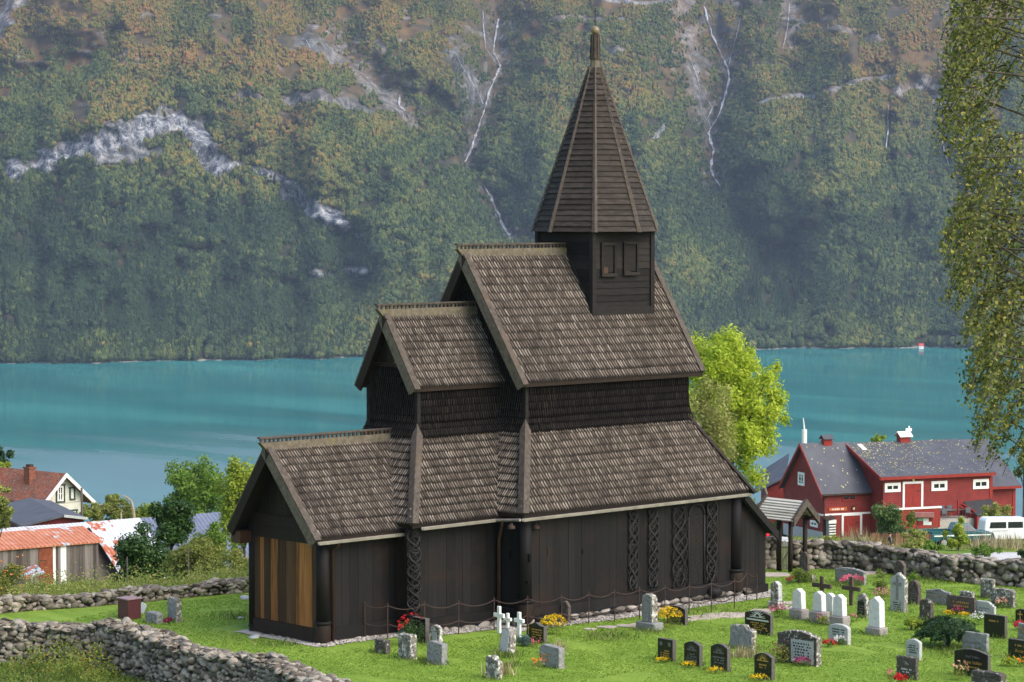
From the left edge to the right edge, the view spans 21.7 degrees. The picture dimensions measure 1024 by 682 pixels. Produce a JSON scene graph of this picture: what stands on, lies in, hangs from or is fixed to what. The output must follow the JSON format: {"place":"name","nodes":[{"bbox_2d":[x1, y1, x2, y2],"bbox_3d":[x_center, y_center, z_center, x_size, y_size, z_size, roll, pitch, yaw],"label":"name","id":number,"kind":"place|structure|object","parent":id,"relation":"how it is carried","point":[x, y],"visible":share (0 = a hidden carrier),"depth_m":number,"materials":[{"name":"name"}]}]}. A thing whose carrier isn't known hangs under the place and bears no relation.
{"place":"outdoors","nodes":[
{"label":"outdoors","id":0,"kind":"place"},
{"bbox_2d":[464,19,500,161],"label":"stream","id":1,"kind":"structure","parent":0,"point":[475,135],"depth_m":2952.49,"materials":[{"name":"white liquid"}]},
{"bbox_2d":[0,0,1023,363],"bbox_3d":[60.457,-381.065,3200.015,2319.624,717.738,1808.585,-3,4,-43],"label":"mountain","id":2,"kind":"structure","parent":0,"point":[106,142],"depth_m":2836.90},
{"bbox_2d":[0,0,1023,362],"bbox_3d":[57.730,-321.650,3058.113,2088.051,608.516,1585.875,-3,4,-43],"label":"forest","id":3,"kind":"object","parent":2,"relation":"on","point":[160,302],"visible":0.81,"depth_m":2691.83,"materials":[{"name":"plant"}]},
{"bbox_2d":[0,347,1023,535],"bbox_3d":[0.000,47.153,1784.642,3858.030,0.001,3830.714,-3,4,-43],"label":"water","id":4,"kind":"structure","parent":0,"point":[98,432],"depth_m":1819.78,"materials":[{"name":"liquid"}]},
{"bbox_2d":[0,536,1023,681],"bbox_3d":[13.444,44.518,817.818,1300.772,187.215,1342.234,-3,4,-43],"label":"ground","id":5,"kind":"structure","parent":0,"point":[63,615],"depth_m":92.13,"materials":[{"name":"green plant"}]},
{"bbox_2d":[0,495,13,536],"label":"shrub","id":6,"kind":"object","parent":5,"relation":"on","point":[6,513],"visible":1,"depth_m":168.46,"materials":[{"name":"green plant"}]},
{"bbox_2d":[0,554,28,595],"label":"berry shrub","id":7,"kind":"object","parent":5,"relation":"on","point":[11,571],"visible":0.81,"depth_m":108.44,"materials":[{"name":"green plant"}]},
{"bbox_2d":[6,498,87,527],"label":"red outbuilding","id":8,"kind":"structure","parent":5,"relation":"on","point":[31,512],"depth_m":225.99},
{"bbox_2d":[0,464,95,513],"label":"white house","id":9,"kind":"structure","parent":5,"relation":"on","point":[30,481],"depth_m":253.24,"materials":[{"name":"red tile"}]},
{"bbox_2d":[0,526,102,587],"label":"rusty shed","id":10,"kind":"structure","parent":5,"relation":"on","point":[63,548],"depth_m":182.45,"materials":[{"name":"orange metal"}]},
{"bbox_2d":[39,547,52,585],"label":"door","id":11,"kind":"structure","parent":10,"relation":"in","point":[43,552],"depth_m":181.61,"materials":[{"name":"metal"}]},
{"bbox_2d":[0,629,120,681],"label":"brambles","id":12,"kind":"object","parent":5,"relation":"on","point":[75,665],"visible":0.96,"depth_m":90.02,"materials":[{"name":"green plant"}]},
{"bbox_2d":[0,659,151,681],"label":"bank grass","id":13,"kind":"structure","parent":5,"relation":"on","point":[121,678],"depth_m":90.02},
{"bbox_2d":[79,502,110,521],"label":"hedge bush","id":14,"kind":"object","parent":5,"relation":"on","point":[93,511],"visible":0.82,"depth_m":240.63,"materials":[{"name":"green plant"}]},
{"bbox_2d":[104,497,132,520],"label":"hedge bush","id":15,"kind":"object","parent":5,"relation":"on","point":[113,513],"visible":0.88,"depth_m":241.66,"materials":[{"name":"green plant"}]},
{"bbox_2d":[0,576,248,613],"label":"stone wall","id":16,"kind":"structure","parent":5,"relation":"on","point":[21,602],"depth_m":102.01,"materials":[{"name":"stone"}]},
{"bbox_2d":[0,544,248,595],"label":"undergrowth","id":17,"kind":"object","parent":5,"relation":"on","point":[82,587],"visible":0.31,"depth_m":110.06,"materials":[{"name":"green plant"}]},
{"bbox_2d":[0,512,248,585],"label":"corrugated barn","id":18,"kind":"structure","parent":5,"relation":"on","point":[106,532],"depth_m":187.20,"materials":[{"name":"white paint"}]},
{"bbox_2d":[116,596,142,619],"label":"utility box","id":19,"kind":"object","parent":5,"relation":"on","point":[129,607],"visible":0.88,"depth_m":98.47,"materials":[{"name":"red metal"}]},
{"bbox_2d":[110,521,175,584],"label":"elder bush","id":20,"kind":"object","parent":5,"relation":"on","point":[133,549],"visible":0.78,"depth_m":127.78,"materials":[{"name":"green plant"}]},
{"bbox_2d":[145,611,162,623],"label":"headstone","id":21,"kind":"object","parent":5,"relation":"on","point":[155,616],"visible":0.94,"depth_m":97.48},
{"bbox_2d":[147,499,196,553],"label":"elder bush","id":22,"kind":"object","parent":5,"relation":"on","point":[173,518],"visible":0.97,"depth_m":130.16,"materials":[{"name":"green plant"}]},
{"bbox_2d":[167,597,181,622],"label":"headstone","id":23,"kind":"object","parent":5,"relation":"on","point":[174,604],"visible":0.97,"depth_m":97.77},
{"bbox_2d":[0,617,351,681],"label":"stone wall","id":24,"kind":"structure","parent":5,"relation":"on","point":[146,652],"depth_m":89.14,"materials":[{"name":"stone"}]},
{"bbox_2d":[162,454,222,513],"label":"broadleaf tree","id":25,"kind":"object","parent":5,"relation":"on","point":[195,485],"visible":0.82,"depth_m":235.81,"materials":[{"name":"green plant"}]},
{"bbox_2d":[160,534,228,581],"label":"shrub","id":26,"kind":"object","parent":5,"relation":"on","point":[197,548],"visible":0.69,"depth_m":122.27,"materials":[{"name":"green plant"}]},
{"bbox_2d":[191,521,227,574],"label":"shrub","id":27,"kind":"object","parent":5,"relation":"on","point":[215,534],"visible":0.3,"depth_m":126.39,"materials":[{"name":"green plant"}]},
{"bbox_2d":[217,548,248,576],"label":"shrub","id":28,"kind":"object","parent":5,"relation":"on","point":[235,557],"visible":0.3,"depth_m":121.44,"materials":[{"name":"green plant"}]},
{"bbox_2d":[213,455,253,558],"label":"young ash tree","id":29,"kind":"object","parent":5,"relation":"on","point":[234,485],"visible":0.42,"depth_m":164.95,"materials":[{"name":"green plant"}]},
{"bbox_2d":[374,638,390,653],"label":"headstone","id":30,"kind":"object","parent":5,"relation":"on","point":[381,644],"visible":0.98,"depth_m":90.72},
{"bbox_2d":[398,632,416,659],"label":"headstone","id":31,"kind":"object","parent":5,"relation":"on","point":[407,644],"visible":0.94,"depth_m":89.67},
{"bbox_2d":[397,612,424,641],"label":"flower plant","id":32,"kind":"object","parent":5,"relation":"on","point":[409,628],"visible":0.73,"depth_m":92.00,"materials":[{"name":"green plant"}]},
{"bbox_2d":[412,616,429,642],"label":"headstone","id":33,"kind":"object","parent":5,"relation":"on","point":[425,622],"visible":0.64,"depth_m":92.82,"materials":[{"name":"black stone"}]},
{"bbox_2d":[430,624,442,641],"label":"headstone","id":34,"kind":"object","parent":5,"relation":"on","point":[436,632],"visible":0.65,"depth_m":92.28,"materials":[{"name":"stone"}]},
{"bbox_2d":[427,640,447,665],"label":"headstone","id":35,"kind":"object","parent":5,"relation":"on","point":[436,651],"visible":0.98,"depth_m":88.38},
{"bbox_2d":[485,655,501,679],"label":"headstone","id":36,"kind":"object","parent":5,"relation":"on","point":[493,665],"visible":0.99,"depth_m":85.57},
{"bbox_2d":[234,589,770,646],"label":"gravel strip","id":37,"kind":"object","parent":5,"relation":"on","point":[246,631],"visible":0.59,"depth_m":96.30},
{"bbox_2d":[312,591,784,647],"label":"pebbles","id":38,"kind":"object","parent":37,"relation":"on","point":[364,639],"visible":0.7,"depth_m":97.18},
{"bbox_2d":[227,8,778,643],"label":"stave church","id":39,"kind":"structure","parent":5,"relation":"on","point":[533,430],"depth_m":98.35,"materials":[{"name":"wood"}]},
{"bbox_2d":[499,627,516,652],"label":"headstone","id":40,"kind":"object","parent":5,"relation":"on","point":[508,639],"visible":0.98,"depth_m":90.68,"materials":[{"name":"stone"}]},
{"bbox_2d":[0,535,1023,595],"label":"meadow grass","id":41,"kind":"structure","parent":5,"relation":"on","point":[811,538],"depth_m":162.26,"materials":[{"name":"green plant"}]},
{"bbox_2d":[527,622,546,642],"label":"headstone","id":42,"kind":"object","parent":5,"relation":"on","point":[538,630],"visible":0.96,"depth_m":93.11,"materials":[{"name":"black stone"}]},
{"bbox_2d":[539,644,564,668],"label":"headstone","id":43,"kind":"object","parent":5,"relation":"on","point":[553,654],"visible":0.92,"depth_m":87.97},
{"bbox_2d":[539,613,567,632],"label":"flower plant","id":44,"kind":"object","parent":5,"relation":"on","point":[550,624],"visible":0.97,"depth_m":94.53,"materials":[{"name":"yellow plant"}]},
{"bbox_2d":[364,570,757,638],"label":"chain fence","id":45,"kind":"object","parent":5,"relation":"on","point":[561,597],"visible":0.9,"depth_m":97.01,"materials":[{"name":"metal"}]},
{"bbox_2d":[138,570,1023,681],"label":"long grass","id":46,"kind":"structure","parent":5,"relation":"on","point":[509,654],"depth_m":93.75,"materials":[{"name":"plant"}]},
{"bbox_2d":[636,593,662,631],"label":"headstone","id":47,"kind":"object","parent":5,"relation":"on","point":[649,611],"visible":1,"depth_m":95.58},
{"bbox_2d":[658,637,675,661],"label":"headstone","id":48,"kind":"object","parent":5,"relation":"on","point":[666,647],"visible":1,"depth_m":89.24,"materials":[{"name":"black stone"}]},
{"bbox_2d":[657,606,682,626],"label":"flower plant","id":49,"kind":"object","parent":5,"relation":"on","point":[664,613],"visible":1,"depth_m":96.05,"materials":[{"name":"yellow plant"}]},
{"bbox_2d":[666,605,687,625],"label":"headstone","id":50,"kind":"object","parent":5,"relation":"on","point":[684,617],"visible":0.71,"depth_m":97.07,"materials":[{"name":"black stone"}]},
{"bbox_2d":[684,641,702,666],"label":"headstone","id":51,"kind":"object","parent":5,"relation":"on","point":[693,651],"visible":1,"depth_m":88.27,"materials":[{"name":"black stone"}]},
{"bbox_2d":[689,374,741,461],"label":"willow tree","id":52,"kind":"object","parent":5,"relation":"on","point":[712,425],"visible":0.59,"depth_m":142.03,"materials":[{"name":"green plant"}]},
{"bbox_2d":[711,643,730,671],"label":"headstone","id":53,"kind":"object","parent":5,"relation":"on","point":[720,655],"visible":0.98,"depth_m":87.20,"materials":[{"name":"black stone"}]},
{"bbox_2d":[688,323,791,490],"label":"ash tree","id":54,"kind":"object","parent":5,"relation":"on","point":[729,361],"visible":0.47,"depth_m":148.46,"materials":[{"name":"green plant"}]},
{"bbox_2d":[729,623,756,649],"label":"headstone","id":55,"kind":"object","parent":5,"relation":"on","point":[741,633],"visible":0.83,"depth_m":91.65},
{"bbox_2d":[745,608,772,635],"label":"headstone","id":56,"kind":"object","parent":5,"relation":"on","point":[758,621],"visible":0.9,"depth_m":94.83,"materials":[{"name":"black stone"}]},
{"bbox_2d":[754,652,774,680],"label":"headstone","id":57,"kind":"object","parent":5,"relation":"on","point":[764,662],"visible":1,"depth_m":85.48,"materials":[{"name":"black stone"}]},
{"bbox_2d":[753,454,788,524],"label":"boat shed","id":58,"kind":"object","parent":5,"relation":"on","point":[776,470],"visible":0.42,"depth_m":254.97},
{"bbox_2d":[765,536,776,568],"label":"stone wall","id":59,"kind":"structure","parent":5,"relation":"on","point":[770,551],"depth_m":112.81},
{"bbox_2d":[768,581,784,608],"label":"headstone","id":60,"kind":"object","parent":5,"relation":"on","point":[776,593],"visible":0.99,"depth_m":100.89,"materials":[{"name":"stone"}]},
{"bbox_2d":[768,640,790,662],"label":"flower plant","id":61,"kind":"object","parent":5,"relation":"on","point":[776,650],"visible":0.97,"depth_m":88.69,"materials":[{"name":"green plant"}]},
{"bbox_2d":[757,494,819,571],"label":"lychgate","id":62,"kind":"object","parent":5,"relation":"on","point":[790,511],"visible":0.83,"depth_m":111.58,"materials":[{"name":"wood"}]},
{"bbox_2d":[789,588,808,619],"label":"headstone","id":63,"kind":"object","parent":5,"relation":"on","point":[797,609],"visible":1,"depth_m":98.13,"materials":[{"name":"white stone"}]},
{"bbox_2d":[777,630,821,666],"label":"headstone","id":64,"kind":"object","parent":5,"relation":"on","point":[803,643],"visible":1,"depth_m":88.40,"materials":[{"name":"stone"}]},
{"bbox_2d":[789,567,812,582],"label":"round bush","id":65,"kind":"object","parent":5,"relation":"on","point":[800,575],"visible":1,"depth_m":107.78,"materials":[{"name":"green plant"}]},
{"bbox_2d":[809,591,829,623],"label":"headstone","id":66,"kind":"object","parent":5,"relation":"on","point":[819,601],"visible":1,"depth_m":97.28,"materials":[{"name":"white stone"}]},
{"bbox_2d":[829,594,849,625],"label":"headstone","id":67,"kind":"object","parent":5,"relation":"on","point":[839,615],"visible":0.91,"depth_m":96.50,"materials":[{"name":"white stone"}]},
{"bbox_2d":[828,623,850,644],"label":"headstone","id":68,"kind":"object","parent":5,"relation":"on","point":[839,629],"visible":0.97,"depth_m":92.86,"materials":[{"name":"stone"}]},
{"bbox_2d":[835,567,866,584],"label":"headstone","id":69,"kind":"object","parent":5,"relation":"on","point":[841,572],"visible":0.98,"depth_m":107.66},
{"bbox_2d":[842,577,860,605],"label":"grave cross","id":70,"kind":"object","parent":5,"relation":"on","point":[851,588],"visible":1,"depth_m":101.64,"materials":[{"name":"brown wood"}]},
{"bbox_2d":[821,525,882,542],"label":"dry grass","id":71,"kind":"structure","parent":5,"relation":"on","point":[857,538],"depth_m":150.38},
{"bbox_2d":[857,593,868,617],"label":"headstone","id":72,"kind":"object","parent":5,"relation":"on","point":[862,603],"visible":0.96,"depth_m":98.75,"materials":[{"name":"black stone"}]},
{"bbox_2d":[865,596,887,635],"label":"headstone","id":73,"kind":"object","parent":5,"relation":"on","point":[876,621],"visible":1,"depth_m":94.64,"materials":[{"name":"white stone"}]},
{"bbox_2d":[871,502,909,538],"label":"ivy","id":74,"kind":"object","parent":5,"relation":"on","point":[889,518],"visible":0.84,"depth_m":228.39,"materials":[{"name":"green plant"}]},
{"bbox_2d":[890,572,907,612],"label":"headstone","id":75,"kind":"object","parent":5,"relation":"on","point":[899,590],"visible":1,"depth_m":100.10,"materials":[{"name":"stone"}]},
{"bbox_2d":[778,426,1021,537],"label":"red barn","id":76,"kind":"structure","parent":5,"relation":"on","point":[849,505],"depth_m":238.79,"materials":[{"name":"paint"}]},
{"bbox_2d":[841,513,861,535],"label":"door","id":77,"kind":"structure","parent":76,"relation":"in","point":[848,521],"depth_m":237.39,"materials":[{"name":"red paint"}]},
{"bbox_2d":[806,439,985,487],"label":"fallen leaves","id":78,"kind":"object","parent":76,"relation":"on","point":[893,458],"visible":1,"depth_m":239.88,"materials":[{"name":"yellow plant"}]},
{"bbox_2d":[902,481,922,507],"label":"door","id":79,"kind":"structure","parent":76,"relation":"in","point":[912,491],"depth_m":237.04,"materials":[{"name":"red paint"}]},
{"bbox_2d":[870,532,930,546],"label":"picket fence","id":80,"kind":"object","parent":5,"relation":"on","point":[893,536],"visible":0.34,"depth_m":184.91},
{"bbox_2d":[896,655,918,679],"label":"headstone","id":81,"kind":"object","parent":5,"relation":"on","point":[908,665],"visible":0.72,"depth_m":85.64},
{"bbox_2d":[793,539,1023,587],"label":"stone wall","id":82,"kind":"structure","parent":5,"relation":"on","point":[863,555],"depth_m":109.97,"materials":[{"name":"stone"}]},
{"bbox_2d":[906,639,921,660],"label":"headstone","id":83,"kind":"object","parent":5,"relation":"on","point":[913,647],"visible":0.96,"depth_m":89.37,"materials":[{"name":"stone"}]},
{"bbox_2d":[908,580,920,604],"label":"headstone","id":84,"kind":"object","parent":5,"relation":"on","point":[914,590],"visible":0.91,"depth_m":101.92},
{"bbox_2d":[901,527,927,542],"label":"shrub","id":85,"kind":"object","parent":5,"relation":"on","point":[917,534],"visible":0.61,"depth_m":165.62,"materials":[{"name":"green plant"}]},
{"bbox_2d":[914,512,933,528],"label":"notice board","id":86,"kind":"object","parent":5,"relation":"on","point":[924,518],"visible":0.9,"depth_m":205.89,"materials":[{"name":"red paint"}]},
{"bbox_2d":[919,598,933,620],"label":"headstone","id":87,"kind":"object","parent":5,"relation":"on","point":[926,607],"visible":0.84,"depth_m":98.20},
{"bbox_2d":[926,589,950,605],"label":"headstone","id":88,"kind":"object","parent":5,"relation":"on","point":[935,595],"visible":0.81,"depth_m":101.86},
{"bbox_2d":[911,614,979,646],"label":"spreading conifer","id":89,"kind":"object","parent":5,"relation":"on","point":[947,630],"visible":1,"depth_m":91.69,"materials":[{"name":"green plant"}]},
{"bbox_2d":[941,516,970,549],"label":"sapling","id":90,"kind":"object","parent":5,"relation":"on","point":[960,539],"visible":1,"depth_m":158.47,"materials":[{"name":"green plant"}]},
{"bbox_2d":[923,522,993,545],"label":"pickup truck","id":91,"kind":"object","parent":5,"relation":"on","point":[940,538],"visible":0.43,"depth_m":188.31,"materials":[{"name":"teal paint"}]},
{"bbox_2d":[946,594,975,615],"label":"headstone","id":92,"kind":"object","parent":5,"relation":"on","point":[968,603],"visible":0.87,"depth_m":99.57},
{"bbox_2d":[954,648,990,675],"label":"headstone","id":93,"kind":"object","parent":5,"relation":"on","point":[974,659],"visible":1,"depth_m":86.16,"materials":[{"name":"black stone"}]},
{"bbox_2d":[962,631,988,652],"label":"headstone","id":94,"kind":"object","parent":5,"relation":"on","point":[973,640],"visible":0.58,"depth_m":90.95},
{"bbox_2d":[930,0,1023,475],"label":"birch tree","id":95,"kind":"object","parent":5,"relation":"on","point":[994,340],"visible":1,"depth_m":37.63,"materials":[{"name":"green plant"}]},
{"bbox_2d":[963,499,1003,539],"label":"cellar entrance","id":96,"kind":"object","parent":5,"relation":"on","point":[975,505],"visible":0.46,"depth_m":238.23,"materials":[{"name":"grey wood"}]},
{"bbox_2d":[976,600,995,614],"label":"headstone","id":97,"kind":"object","parent":5,"relation":"on","point":[986,606],"visible":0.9,"depth_m":99.00,"materials":[{"name":"stone"}]},
{"bbox_2d":[970,541,1002,556],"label":"weed clump","id":98,"kind":"object","parent":5,"relation":"on","point":[984,550],"visible":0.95,"depth_m":150.80,"materials":[{"name":"green plant"}]},
{"bbox_2d":[980,578,994,598],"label":"headstone","id":99,"kind":"object","parent":5,"relation":"on","point":[987,584],"visible":0.73,"depth_m":103.50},
{"bbox_2d":[971,669,1006,681],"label":"headstone","id":100,"kind":"object","parent":5,"relation":"on","point":[978,675],"visible":1,"depth_m":83.88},
{"bbox_2d":[984,613,1006,638],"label":"headstone","id":101,"kind":"object","parent":5,"relation":"on","point":[994,624],"visible":0.93,"depth_m":94.06,"materials":[{"name":"black stone"}]},
{"bbox_2d":[980,502,1012,516],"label":"ornamental bush","id":102,"kind":"object","parent":5,"relation":"on","point":[995,510],"visible":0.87,"depth_m":206.77,"materials":[{"name":"green plant"}]},
{"bbox_2d":[978,516,1023,540],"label":"van","id":103,"kind":"object","parent":5,"relation":"on","point":[996,525],"visible":0.48,"depth_m":199.10,"materials":[{"name":"white paint"}]},
{"bbox_2d":[990,588,1015,607],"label":"headstone","id":104,"kind":"object","parent":5,"relation":"on","point":[1009,595],"visible":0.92,"depth_m":101.19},
{"bbox_2d":[1008,638,1023,659],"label":"headstone","id":105,"kind":"object","parent":5,"relation":"on","point":[1015,646],"visible":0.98,"depth_m":89.65,"materials":[{"name":"black stone"}]},
{"bbox_2d":[1008,437,1023,516],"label":"tree clump","id":106,"kind":"object","parent":5,"relation":"on","point":[1017,472],"visible":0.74,"depth_m":261.08,"materials":[{"name":"green plant"}]},
{"bbox_2d":[703,6,729,185],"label":"stream","id":107,"kind":"structure","parent":0,"point":[708,133],"depth_m":3041.62,"materials":[{"name":"white liquid"}]},
{"bbox_2d":[729,641,762,658],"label":"dry grass","id":108,"kind":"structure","parent":0,"point":[744,653],"depth_m":90.00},
{"bbox_2d":[900,515,973,534],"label":"path","id":109,"kind":"structure","parent":0,"point":[944,523],"depth_m":235.94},
{"bbox_2d":[895,506,941,528],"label":"terrace wall","id":110,"kind":"structure","parent":109,"relation":"on","point":[936,518],"depth_m":234.59,"materials":[{"name":"red paint"}]},
{"bbox_2d":[931,528,1023,550],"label":"dry grass","id":111,"kind":"structure","parent":0,"point":[1009,542],"depth_m":165.12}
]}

